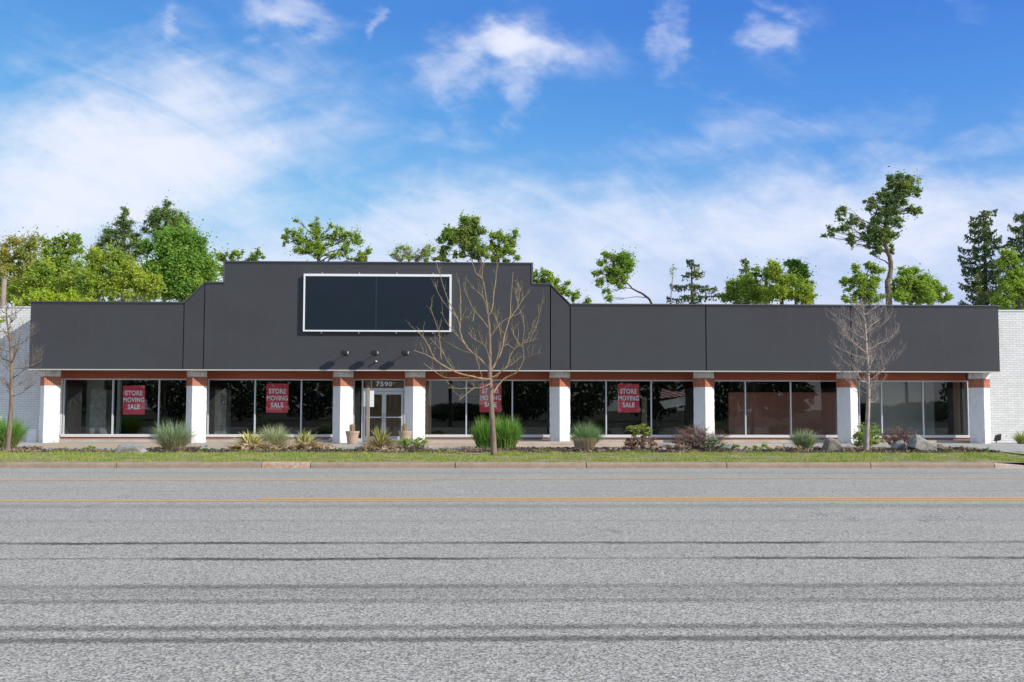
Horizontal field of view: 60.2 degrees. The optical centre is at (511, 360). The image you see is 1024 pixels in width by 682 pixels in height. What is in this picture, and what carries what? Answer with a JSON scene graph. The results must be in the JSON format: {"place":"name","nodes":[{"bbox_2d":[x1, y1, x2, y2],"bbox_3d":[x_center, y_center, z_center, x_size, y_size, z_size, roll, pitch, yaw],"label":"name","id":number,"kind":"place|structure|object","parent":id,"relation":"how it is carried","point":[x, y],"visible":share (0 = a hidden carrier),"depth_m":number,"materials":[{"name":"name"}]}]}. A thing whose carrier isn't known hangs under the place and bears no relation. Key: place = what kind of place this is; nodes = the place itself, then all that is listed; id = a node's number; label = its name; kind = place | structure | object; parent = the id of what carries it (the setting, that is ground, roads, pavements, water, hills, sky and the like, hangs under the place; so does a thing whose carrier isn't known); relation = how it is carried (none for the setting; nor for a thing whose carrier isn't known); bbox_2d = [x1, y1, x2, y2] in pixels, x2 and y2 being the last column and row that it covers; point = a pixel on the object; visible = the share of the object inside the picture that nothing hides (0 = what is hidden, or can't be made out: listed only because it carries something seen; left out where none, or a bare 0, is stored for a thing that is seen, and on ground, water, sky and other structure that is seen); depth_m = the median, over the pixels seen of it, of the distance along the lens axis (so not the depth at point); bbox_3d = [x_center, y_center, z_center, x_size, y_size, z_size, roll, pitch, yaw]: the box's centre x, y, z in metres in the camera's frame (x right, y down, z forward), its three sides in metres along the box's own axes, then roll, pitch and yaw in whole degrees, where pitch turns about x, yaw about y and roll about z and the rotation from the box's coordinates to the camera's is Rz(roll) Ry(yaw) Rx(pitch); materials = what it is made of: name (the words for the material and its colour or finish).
{"place":"outdoors","nodes":[
{"label":"outdoors","id":0,"kind":"place"},
{"bbox_2d":[147,416,205,448],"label":"ornamental grass","id":1,"kind":"object","parent":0,"point":[171,438],"depth_m":31.41,"materials":[{"name":"plant"}]},
{"bbox_2d":[255,423,294,448],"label":"ornamental grass","id":2,"kind":"object","parent":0,"point":[275,437],"depth_m":32.03,"materials":[{"name":"plant"}]},
{"bbox_2d":[19,447,1000,451],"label":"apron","id":3,"kind":"object","parent":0,"point":[109,448],"depth_m":33.98,"materials":[{"name":"concrete"}]},
{"bbox_2d":[35,444,696,447],"bbox_3d":[-5.603,3.379,34.752,25.920,0.132,0.120,0,-3,-1],"label":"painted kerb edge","id":4,"kind":"object","parent":3,"relation":"on","point":[143,445],"visible":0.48,"depth_m":34.48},
{"bbox_2d":[364,386,373,443],"bbox_3d":[-5.487,2.181,33.818,0.390,2.422,0.120,0,-3,-1],"label":"sign post","id":5,"kind":"object","parent":3,"relation":"on","point":[368,398],"visible":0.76,"depth_m":33.81,"materials":[{"name":"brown wood"}]},
{"bbox_2d":[6,448,998,452],"bbox_3d":[-6.821,3.237,31.858,47.780,0.085,2.877,0,-3,-1],"label":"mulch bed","id":6,"kind":"object","parent":3,"relation":"on","point":[569,450],"visible":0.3,"depth_m":30.90,"materials":[{"name":"brown soil"}]},
{"bbox_2d":[0,413,34,447],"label":"ornamental grass","id":7,"kind":"object","parent":6,"relation":"on","point":[17,433],"depth_m":32.14,"materials":[{"name":"plant"}]},
{"bbox_2d":[0,296,42,449],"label":"bare tree","id":8,"kind":"object","parent":6,"relation":"on","point":[10,386],"visible":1,"depth_m":30.58,"materials":[{"name":"grey plant"}]},
{"bbox_2d":[218,429,281,451],"bbox_3d":[-9.189,2.883,31.068,2.275,0.940,1.916,0,-3,-1],"label":"yucca","id":9,"kind":"object","parent":6,"relation":"on","point":[250,441],"visible":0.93,"depth_m":30.89,"materials":[{"name":"plant"}]},
{"bbox_2d":[282,427,332,449],"bbox_3d":[-7.339,2.858,31.543,2.079,0.957,1.568,0,-3,-1],"label":"yucca","id":10,"kind":"object","parent":6,"relation":"on","point":[305,442],"visible":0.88,"depth_m":31.34,"materials":[{"name":"plant"}]},
{"bbox_2d":[354,425,404,450],"bbox_3d":[-4.706,2.821,31.387,2.014,1.115,1.738,0,-3,-1],"label":"yucca","id":11,"kind":"object","parent":6,"relation":"on","point":[380,440],"visible":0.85,"depth_m":31.21,"materials":[{"name":"plant"}]},
{"bbox_2d":[395,436,428,448],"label":"leafy shrub","id":12,"kind":"object","parent":6,"relation":"on","point":[407,442],"visible":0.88,"depth_m":32.16,"materials":[{"name":"green plant"}]},
{"bbox_2d":[468,415,490,447],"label":"liriope clump","id":13,"kind":"object","parent":6,"relation":"on","point":[480,437],"visible":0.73,"depth_m":32.67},
{"bbox_2d":[0,445,999,452],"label":"mulch","id":14,"kind":"object","parent":6,"relation":"on","point":[473,449],"visible":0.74,"depth_m":30.86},
{"bbox_2d":[483,412,525,448],"bbox_3d":[-0.270,2.604,32.907,1.945,1.377,1.482,0,-3,-1],"label":"liriope clump","id":15,"kind":"object","parent":6,"relation":"on","point":[507,435],"visible":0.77,"depth_m":32.63,"materials":[{"name":"plant"}]},
{"bbox_2d":[573,437,596,448],"bbox_3d":[2.652,3.039,32.149,0.865,0.484,0.761,0,-3,-1],"label":"clipped straw","id":16,"kind":"object","parent":6,"relation":"on","point":[580,444],"visible":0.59,"depth_m":31.92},
{"bbox_2d":[622,423,660,448],"bbox_3d":[4.658,2.788,32.080,1.456,1.021,1.262,0,-3,-1],"label":"leafy shrub","id":17,"kind":"object","parent":6,"relation":"on","point":[637,430],"visible":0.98,"depth_m":31.91,"materials":[{"name":"green plant"}]},
{"bbox_2d":[644,444,685,449],"bbox_3d":[5.488,3.115,31.551,1.200,0.270,1.118,2,-4,-32],"label":"weed patch","id":18,"kind":"object","parent":6,"relation":"on","point":[677,446],"visible":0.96,"depth_m":31.38,"materials":[{"name":"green plant"}]},
{"bbox_2d":[670,424,732,449],"bbox_3d":[6.876,2.719,32.047,2.355,1.119,1.257,0,-3,-1],"label":"twiggy bush","id":19,"kind":"object","parent":6,"relation":"on","point":[699,441],"visible":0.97,"depth_m":31.95,"materials":[{"name":"brown plant"}]},
{"bbox_2d":[701,437,727,449],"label":"leafy shrub","id":20,"kind":"object","parent":6,"relation":"on","point":[716,440],"visible":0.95,"depth_m":31.78,"materials":[{"name":"green plant"}]},
{"bbox_2d":[731,442,770,449],"bbox_3d":[8.577,3.091,31.628,1.398,0.350,0.644,0,-3,-1],"label":"weed patch","id":21,"kind":"object","parent":6,"relation":"on","point":[755,446],"visible":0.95,"depth_m":31.66,"materials":[{"name":"green plant"}]},
{"bbox_2d":[770,445,816,450],"bbox_3d":[10.032,3.134,31.485,1.773,0.244,0.875,0,-3,-1],"label":"weed patch","id":22,"kind":"object","parent":6,"relation":"on","point":[794,447],"visible":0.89,"depth_m":31.49,"materials":[{"name":"plant"}]},
{"bbox_2d":[784,428,821,448],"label":"ornamental grass","id":23,"kind":"object","parent":6,"relation":"on","point":[806,440],"depth_m":32.57,"materials":[{"name":"plant"}]},
{"bbox_2d":[821,437,842,451],"bbox_3d":[11.332,3.002,31.336,0.813,0.564,0.692,0,-3,-1],"label":"boulder","id":24,"kind":"object","parent":6,"relation":"on","point":[830,443],"visible":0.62,"depth_m":31.05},
{"bbox_2d":[825,292,904,450],"bbox_3d":[12.546,0.393,31.647,2.824,5.789,2.642,0,-3,-1],"label":"bare tree","id":25,"kind":"object","parent":6,"relation":"on","point":[868,402],"visible":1,"depth_m":31.46,"materials":[{"name":"brown wood"}]},
{"bbox_2d":[847,422,885,446],"bbox_3d":[13.326,2.842,33.215,1.453,1.024,1.040,0,-3,-1],"label":"leafy shrub","id":26,"kind":"object","parent":6,"relation":"on","point":[859,441],"visible":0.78,"depth_m":33.11,"materials":[{"name":"green plant"}]},
{"bbox_2d":[890,440,905,449],"bbox_3d":[13.950,3.066,31.973,0.484,0.373,0.556,0,-3,-1],"label":"boulder","id":27,"kind":"object","parent":6,"relation":"on","point":[900,444],"visible":0.89,"depth_m":31.77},
{"bbox_2d":[878,422,918,446],"bbox_3d":[14.732,2.866,33.641,1.950,1.029,1.084,0,-3,-1],"label":"twiggy bush","id":28,"kind":"object","parent":6,"relation":"on","point":[895,437],"visible":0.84,"depth_m":33.53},
{"bbox_2d":[843,445,977,449],"bbox_3d":[14.400,3.159,31.819,4.969,0.244,0.884,0,-3,-1],"label":"weed patch","id":29,"kind":"object","parent":6,"relation":"on","point":[968,447],"visible":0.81,"depth_m":31.85,"materials":[{"name":"plant"}]},
{"bbox_2d":[907,434,936,451],"bbox_3d":[14.553,2.948,31.420,0.982,0.686,0.791,0,-3,-1],"label":"boulder","id":30,"kind":"object","parent":6,"relation":"on","point":[916,442],"visible":0.84,"depth_m":31.07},
{"bbox_2d":[734,444,782,447],"bbox_3d":[9.596,3.367,34.563,1.900,0.190,0.350,0,-3,-1],"label":"entry step","id":31,"kind":"object","parent":3,"relation":"on","point":[758,445],"visible":0.46,"depth_m":34.39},
{"bbox_2d":[720,444,992,447],"bbox_3d":[13.505,3.385,34.674,10.621,0.180,0.400,0,-3,-1],"label":"entry step","id":32,"kind":"object","parent":3,"relation":"on","point":[942,445],"visible":0.35,"depth_m":34.57,"materials":[{"name":"concrete"}]},
{"bbox_2d":[0,468,1023,681],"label":"road","id":33,"kind":"structure","parent":0,"point":[548,591],"depth_m":9.20,"materials":[{"name":"asphalt"}]},
{"bbox_2d":[0,479,430,479],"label":"lane marking","id":34,"kind":"object","parent":33,"relation":"on","point":[215,479],"visible":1,"depth_m":21.65,"materials":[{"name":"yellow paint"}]},
{"bbox_2d":[0,499,1023,501],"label":"lane marking","id":35,"kind":"object","parent":33,"relation":"on","point":[546,500],"visible":1,"depth_m":16.89,"materials":[{"name":"yellow paint"}]},
{"bbox_2d":[433,479,602,479],"bbox_3d":[1.284,2.954,21.961,6.453,0.001,0.266,0,-3,-2],"label":"lane marking","id":36,"kind":"object","parent":33,"relation":"on","point":[517,479],"visible":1,"depth_m":21.82,"materials":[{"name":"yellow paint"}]},
{"bbox_2d":[260,497,1023,498],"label":"lane marking","id":37,"kind":"object","parent":33,"relation":"on","point":[667,498],"visible":1,"depth_m":17.35,"materials":[{"name":"yellow paint"}]},
{"bbox_2d":[612,478,1023,478],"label":"lane marking","id":38,"kind":"object","parent":33,"relation":"on","point":[817,478],"visible":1,"depth_m":22.30,"materials":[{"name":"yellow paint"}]},
{"bbox_2d":[0,448,1023,462],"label":"lawn","id":39,"kind":"structure","parent":0,"point":[538,460],"depth_m":28.26,"materials":[{"name":"plant"}]},
{"bbox_2d":[114,444,147,452],"bbox_3d":[-12.969,3.021,30.195,1.152,0.337,0.695,0,-3,-1],"label":"boulder","id":40,"kind":"object","parent":39,"relation":"on","point":[126,448],"visible":0.86,"depth_m":29.88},
{"bbox_2d":[405,249,543,455],"bbox_3d":[-1.208,-0.334,29.328,4.492,7.014,2.392,0,-3,-1],"label":"bare tree","id":41,"kind":"object","parent":39,"relation":"on","point":[489,366],"visible":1,"depth_m":29.29,"materials":[{"name":"grey plant"}]},
{"bbox_2d":[0,0,1023,309],"label":"sky","id":42,"kind":"structure","parent":0,"point":[716,134],"materials":[{"name":"blue"}]},
{"bbox_2d":[17,441,1023,447],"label":"pavement","id":43,"kind":"structure","parent":0,"point":[32,444],"depth_m":35.91,"materials":[{"name":"concrete"}]},
{"bbox_2d":[26,429,38,441],"bbox_3d":[-20.041,3.220,37.046,0.420,0.650,0.400,0,-3,-1],"label":"utility box","id":44,"kind":"object","parent":43,"relation":"on","point":[33,435],"visible":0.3,"depth_m":36.85,"materials":[{"name":"white paint"}]},
{"bbox_2d":[345,423,359,443],"bbox_3d":[-6.436,2.958,35.658,0.570,0.830,0.570,0,-3,-1],"label":"planter","id":45,"kind":"object","parent":43,"relation":"on","point":[352,434],"visible":0.99,"depth_m":35.47,"materials":[{"name":"ceramic"}]},
{"bbox_2d":[398,423,411,439],"bbox_3d":[-4.310,2.954,35.706,0.570,0.830,0.570,0,-3,-1],"label":"planter","id":46,"kind":"object","parent":43,"relation":"on","point":[404,433],"visible":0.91,"depth_m":35.52,"materials":[{"name":"ceramic"}]},
{"bbox_2d":[424,441,626,447],"bbox_3d":[0.583,3.385,35.089,8.052,0.260,2.000,0,-3,-1],"label":"entry step","id":47,"kind":"object","parent":43,"relation":"on","point":[471,444],"visible":0.33,"depth_m":34.64,"materials":[{"name":"concrete"}]},
{"bbox_2d":[1012,429,1023,443],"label":"ornamental grass","id":48,"kind":"object","parent":43,"relation":"on","point":[1019,439],"depth_m":36.78,"materials":[{"name":"green plant"}]},
{"bbox_2d":[568,421,605,443],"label":"ornamental grass","id":49,"kind":"object","parent":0,"point":[584,432],"depth_m":32.19,"materials":[{"name":"plant"}]},
{"bbox_2d":[455,462,1023,467],"bbox_3d":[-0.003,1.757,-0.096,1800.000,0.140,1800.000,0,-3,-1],"label":"ground","id":50,"kind":"structure","parent":0,"point":[1004,463],"depth_m":27.72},
{"bbox_2d":[0,279,6,305],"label":"utility pole","id":51,"kind":"object","parent":50,"relation":"on","point":[3,287],"visible":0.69,"depth_m":57.50,"materials":[{"name":"brown wood"}]},
{"bbox_2d":[0,306,40,440],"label":"brick wing","id":52,"kind":"structure","parent":50,"relation":"on","point":[26,404],"depth_m":37.71,"materials":[{"name":"brick"}]},
{"bbox_2d":[0,227,57,305],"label":"deciduous tree","id":53,"kind":"object","parent":50,"relation":"on","point":[7,259],"visible":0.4,"depth_m":65.25,"materials":[{"name":"green plant"}]},
{"bbox_2d":[0,251,81,300],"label":"deciduous tree","id":54,"kind":"object","parent":50,"relation":"on","point":[27,283],"visible":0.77,"depth_m":59.16,"materials":[{"name":"green plant"}]},
{"bbox_2d":[11,283,96,305],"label":"leafy bush","id":55,"kind":"object","parent":50,"relation":"on","point":[70,295],"visible":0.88,"depth_m":51.36,"materials":[{"name":"green plant"}]},
{"bbox_2d":[0,462,116,467],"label":"kerb","id":56,"kind":"structure","parent":50,"relation":"on","point":[58,464],"depth_m":25.76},
{"bbox_2d":[35,226,86,291],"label":"deciduous tree","id":57,"kind":"object","parent":50,"relation":"on","point":[56,247],"visible":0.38,"depth_m":67.51,"materials":[{"name":"green plant"}]},
{"bbox_2d":[85,203,146,298],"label":"pine tree","id":58,"kind":"object","parent":50,"relation":"on","point":[123,222],"visible":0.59,"depth_m":75.75,"materials":[{"name":"green plant"}]},
{"bbox_2d":[66,239,167,300],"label":"deciduous tree","id":59,"kind":"object","parent":50,"relation":"on","point":[94,282],"visible":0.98,"depth_m":57.22,"materials":[{"name":"green plant"}]},
{"bbox_2d":[138,190,196,299],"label":"pine tree","id":60,"kind":"object","parent":50,"relation":"on","point":[165,213],"visible":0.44,"depth_m":75.63,"materials":[{"name":"green plant"}]},
{"bbox_2d":[134,210,228,301],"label":"maple tree","id":61,"kind":"object","parent":50,"relation":"on","point":[180,261],"visible":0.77,"depth_m":63.14,"materials":[{"name":"green plant"}]},
{"bbox_2d":[116,462,262,467],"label":"kerb","id":62,"kind":"structure","parent":50,"relation":"on","point":[189,464],"depth_m":25.84,"materials":[{"name":"concrete"}]},
{"bbox_2d":[213,247,265,277],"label":"deciduous tree","id":63,"kind":"object","parent":50,"relation":"on","point":[251,257],"visible":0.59,"depth_m":69.91,"materials":[{"name":"green plant"}]},
{"bbox_2d":[262,461,310,467],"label":"kerb","id":64,"kind":"structure","parent":50,"relation":"on","point":[288,464],"depth_m":25.90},
{"bbox_2d":[279,216,365,261],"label":"deciduous tree","id":65,"kind":"object","parent":50,"relation":"on","point":[317,248],"visible":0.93,"depth_m":68.14,"materials":[{"name":"green plant"}]},
{"bbox_2d":[352,243,374,261],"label":"deciduous tree","id":66,"kind":"object","parent":50,"relation":"on","point":[361,256],"visible":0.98,"depth_m":66.17,"materials":[{"name":"green plant"}]},
{"bbox_2d":[311,462,454,467],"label":"kerb","id":67,"kind":"structure","parent":50,"relation":"on","point":[382,464],"depth_m":25.97,"materials":[{"name":"concrete"}]},
{"bbox_2d":[387,234,437,261],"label":"deciduous tree","id":68,"kind":"object","parent":50,"relation":"on","point":[424,252],"visible":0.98,"depth_m":70.32,"materials":[{"name":"green plant"}]},
{"bbox_2d":[431,210,493,261],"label":"deciduous tree","id":69,"kind":"object","parent":50,"relation":"on","point":[468,238],"visible":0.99,"depth_m":66.24,"materials":[{"name":"green plant"}]},
{"bbox_2d":[485,227,521,261],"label":"deciduous tree","id":70,"kind":"object","parent":50,"relation":"on","point":[508,247],"visible":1,"depth_m":66.94,"materials":[{"name":"green plant"}]},
{"bbox_2d":[28,261,999,443],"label":"store building","id":71,"kind":"structure","parent":50,"relation":"on","point":[210,361],"depth_m":36.90,"materials":[{"name":"grey paint"}]},
{"bbox_2d":[59,378,186,441],"bbox_3d":[-16.479,2.120,37.545,5.338,2.694,0.560,0,-3,-1],"label":"window","id":72,"kind":"structure","parent":71,"relation":"in","point":[111,437],"depth_m":37.55,"materials":[{"name":"silver metal"}]},
{"bbox_2d":[123,385,144,414],"bbox_3d":[-16.178,1.698,37.818,0.949,1.249,0.019,0,-3,-1],"label":"sale sign","id":73,"kind":"object","parent":71,"relation":"attached to","point":[133,399],"visible":1,"depth_m":37.81,"materials":[{"name":"red"}]},
{"bbox_2d":[206,379,332,441],"bbox_3d":[-10.311,2.138,37.681,5.478,2.694,0.560,0,-3,-1],"label":"window","id":74,"kind":"structure","parent":71,"relation":"in","point":[209,437],"depth_m":37.73,"materials":[{"name":"glass"}]},
{"bbox_2d":[266,384,288,412],"bbox_3d":[-10.077,1.627,37.957,0.945,1.246,0.019,0,-3,-1],"label":"sale sign","id":75,"kind":"object","parent":71,"relation":"attached to","point":[276,398],"visible":1,"depth_m":37.95,"materials":[{"name":"red"}]},
{"bbox_2d":[303,272,451,333],"bbox_3d":[-5.544,-2.361,36.489,6.086,2.528,0.158,0,-3,-1],"label":"signboard","id":76,"kind":"object","parent":71,"relation":"attached to","point":[359,302],"visible":0.99,"depth_m":36.42,"materials":[{"name":"black paint"}]},
{"bbox_2d":[425,379,549,440],"bbox_3d":[-1.053,2.166,37.884,5.588,2.694,0.560,0,-3,-1],"label":"window","id":77,"kind":"structure","parent":71,"relation":"in","point":[431,437],"depth_m":37.93,"materials":[{"name":"glass"}]},
{"bbox_2d":[480,383,500,411],"bbox_3d":[-0.927,1.622,38.160,0.938,1.241,0.019,0,-3,-1],"label":"sale sign","id":78,"kind":"object","parent":71,"relation":"attached to","point":[484,403],"visible":0.78,"depth_m":38.15,"materials":[{"name":"red"}]},
{"bbox_2d":[618,384,638,411],"bbox_3d":[5.048,1.641,38.291,0.943,1.244,0.019,0,-3,-1],"label":"sale sign","id":79,"kind":"object","parent":71,"relation":"attached to","point":[628,397],"visible":1,"depth_m":38.29,"materials":[{"name":"red"}]},
{"bbox_2d":[570,380,693,442],"bbox_3d":[5.187,2.185,38.021,5.654,2.694,0.560,0,-3,-1],"label":"window","id":80,"kind":"structure","parent":71,"relation":"in","point":[658,438],"depth_m":38.07,"materials":[{"name":"silver metal"}]},
{"bbox_2d":[659,397,684,408],"bbox_3d":[7.233,1.914,39.900,1.172,0.543,0.050,0,-3,-1],"label":"awning board","id":81,"kind":"object","parent":71,"relation":"attached to","point":[675,402],"visible":1,"depth_m":39.88,"materials":[{"name":"grey paint"}]},
{"bbox_2d":[660,388,684,397],"bbox_3d":[7.250,1.492,39.858,1.144,0.461,0.020,0,-3,-1],"label":"striped cloth","id":82,"kind":"object","parent":71,"relation":"hanging from","point":[665,393],"visible":1,"depth_m":39.84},
{"bbox_2d":[714,380,837,442],"bbox_3d":[11.420,2.203,38.158,5.616,2.694,0.560,0,-3,-1],"label":"window","id":83,"kind":"structure","parent":71,"relation":"in","point":[745,438],"depth_m":38.17,"materials":[{"name":"silver metal"}]},
{"bbox_2d":[858,380,969,442],"bbox_3d":[17.473,2.222,38.291,4.915,2.694,0.560,0,-3,-1],"label":"window","id":84,"kind":"structure","parent":71,"relation":"in","point":[931,438],"depth_m":38.37,"materials":[{"name":"silver metal"}]},
{"bbox_2d":[456,462,585,467],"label":"kerb","id":85,"kind":"structure","parent":50,"relation":"on","point":[520,464],"depth_m":26.06,"materials":[{"name":"concrete"}]},
{"bbox_2d":[533,267,591,302],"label":"deciduous tree","id":86,"kind":"object","parent":50,"relation":"on","point":[550,278],"visible":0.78,"depth_m":64.33,"materials":[{"name":"green plant"}]},
{"bbox_2d":[589,244,652,303],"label":"deciduous tree","id":87,"kind":"object","parent":50,"relation":"on","point":[622,263],"visible":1,"depth_m":66.49,"materials":[{"name":"green plant"}]},
{"bbox_2d":[586,462,726,467],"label":"kerb","id":88,"kind":"structure","parent":50,"relation":"on","point":[656,465],"depth_m":26.15,"materials":[{"name":"concrete"}]},
{"bbox_2d":[668,264,675,303],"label":"dead sapling","id":89,"kind":"object","parent":50,"relation":"on","point":[672,268],"visible":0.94,"depth_m":65.63,"materials":[{"name":"wood"}]},
{"bbox_2d":[666,259,719,303],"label":"spruce tree","id":90,"kind":"object","parent":50,"relation":"on","point":[692,286],"visible":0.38,"depth_m":66.62,"materials":[{"name":"green plant"}]},
{"bbox_2d":[730,257,761,303],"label":"spruce tree","id":91,"kind":"object","parent":50,"relation":"on","point":[745,265],"visible":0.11,"depth_m":72.82,"materials":[{"name":"green plant"}]},
{"bbox_2d":[719,256,775,303],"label":"deciduous tree","id":92,"kind":"object","parent":50,"relation":"on","point":[746,288],"visible":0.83,"depth_m":67.53,"materials":[{"name":"green plant"}]},
{"bbox_2d":[758,258,820,303],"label":"deciduous tree","id":93,"kind":"object","parent":50,"relation":"on","point":[784,288],"visible":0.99,"depth_m":65.48,"materials":[{"name":"green plant"}]},
{"bbox_2d":[726,462,870,467],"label":"kerb","id":94,"kind":"structure","parent":50,"relation":"on","point":[798,464],"depth_m":26.24,"materials":[{"name":"concrete"}]},
{"bbox_2d":[783,256,816,303],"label":"deciduous tree","id":95,"kind":"object","parent":50,"relation":"on","point":[792,264],"visible":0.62,"depth_m":68.69,"materials":[{"name":"green plant"}]},
{"bbox_2d":[837,259,891,304],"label":"deciduous tree","id":96,"kind":"object","parent":50,"relation":"on","point":[866,286],"visible":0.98,"depth_m":60.75,"materials":[{"name":"green plant"}]},
{"bbox_2d":[820,166,926,304],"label":"pine tree","id":97,"kind":"object","parent":50,"relation":"on","point":[893,201],"visible":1,"depth_m":65.10,"materials":[{"name":"green plant"}]},
{"bbox_2d":[886,263,954,304],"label":"deciduous tree","id":98,"kind":"object","parent":50,"relation":"on","point":[909,289],"visible":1,"depth_m":60.59,"materials":[{"name":"green plant"}]},
{"bbox_2d":[869,462,994,467],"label":"kerb","id":99,"kind":"structure","parent":50,"relation":"on","point":[931,464],"depth_m":26.33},
{"bbox_2d":[957,209,1013,308],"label":"spruce tree","id":100,"kind":"object","parent":50,"relation":"on","point":[984,277],"visible":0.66,"depth_m":63.02,"materials":[{"name":"green plant"}]},
{"bbox_2d":[965,310,1023,441],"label":"brick wing","id":101,"kind":"structure","parent":50,"relation":"on","point":[1006,388],"depth_m":38.64,"materials":[{"name":"brick"}]},
{"bbox_2d":[989,243,1023,309],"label":"deciduous tree","id":102,"kind":"object","parent":50,"relation":"on","point":[1012,284],"visible":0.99,"depth_m":56.86,"materials":[{"name":"green plant"}]},
{"bbox_2d":[994,211,1023,309],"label":"spruce tree","id":103,"kind":"object","parent":50,"relation":"on","point":[1016,229],"visible":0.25,"depth_m":61.39,"materials":[{"name":"green plant"}]},
{"bbox_2d":[994,463,1023,467],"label":"kerb","id":104,"kind":"structure","parent":50,"relation":"on","point":[999,465],"depth_m":26.37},
{"bbox_2d":[965,446,1023,453],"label":"driveway","id":105,"kind":"structure","parent":0,"point":[1009,448],"depth_m":33.32,"materials":[{"name":"concrete"}]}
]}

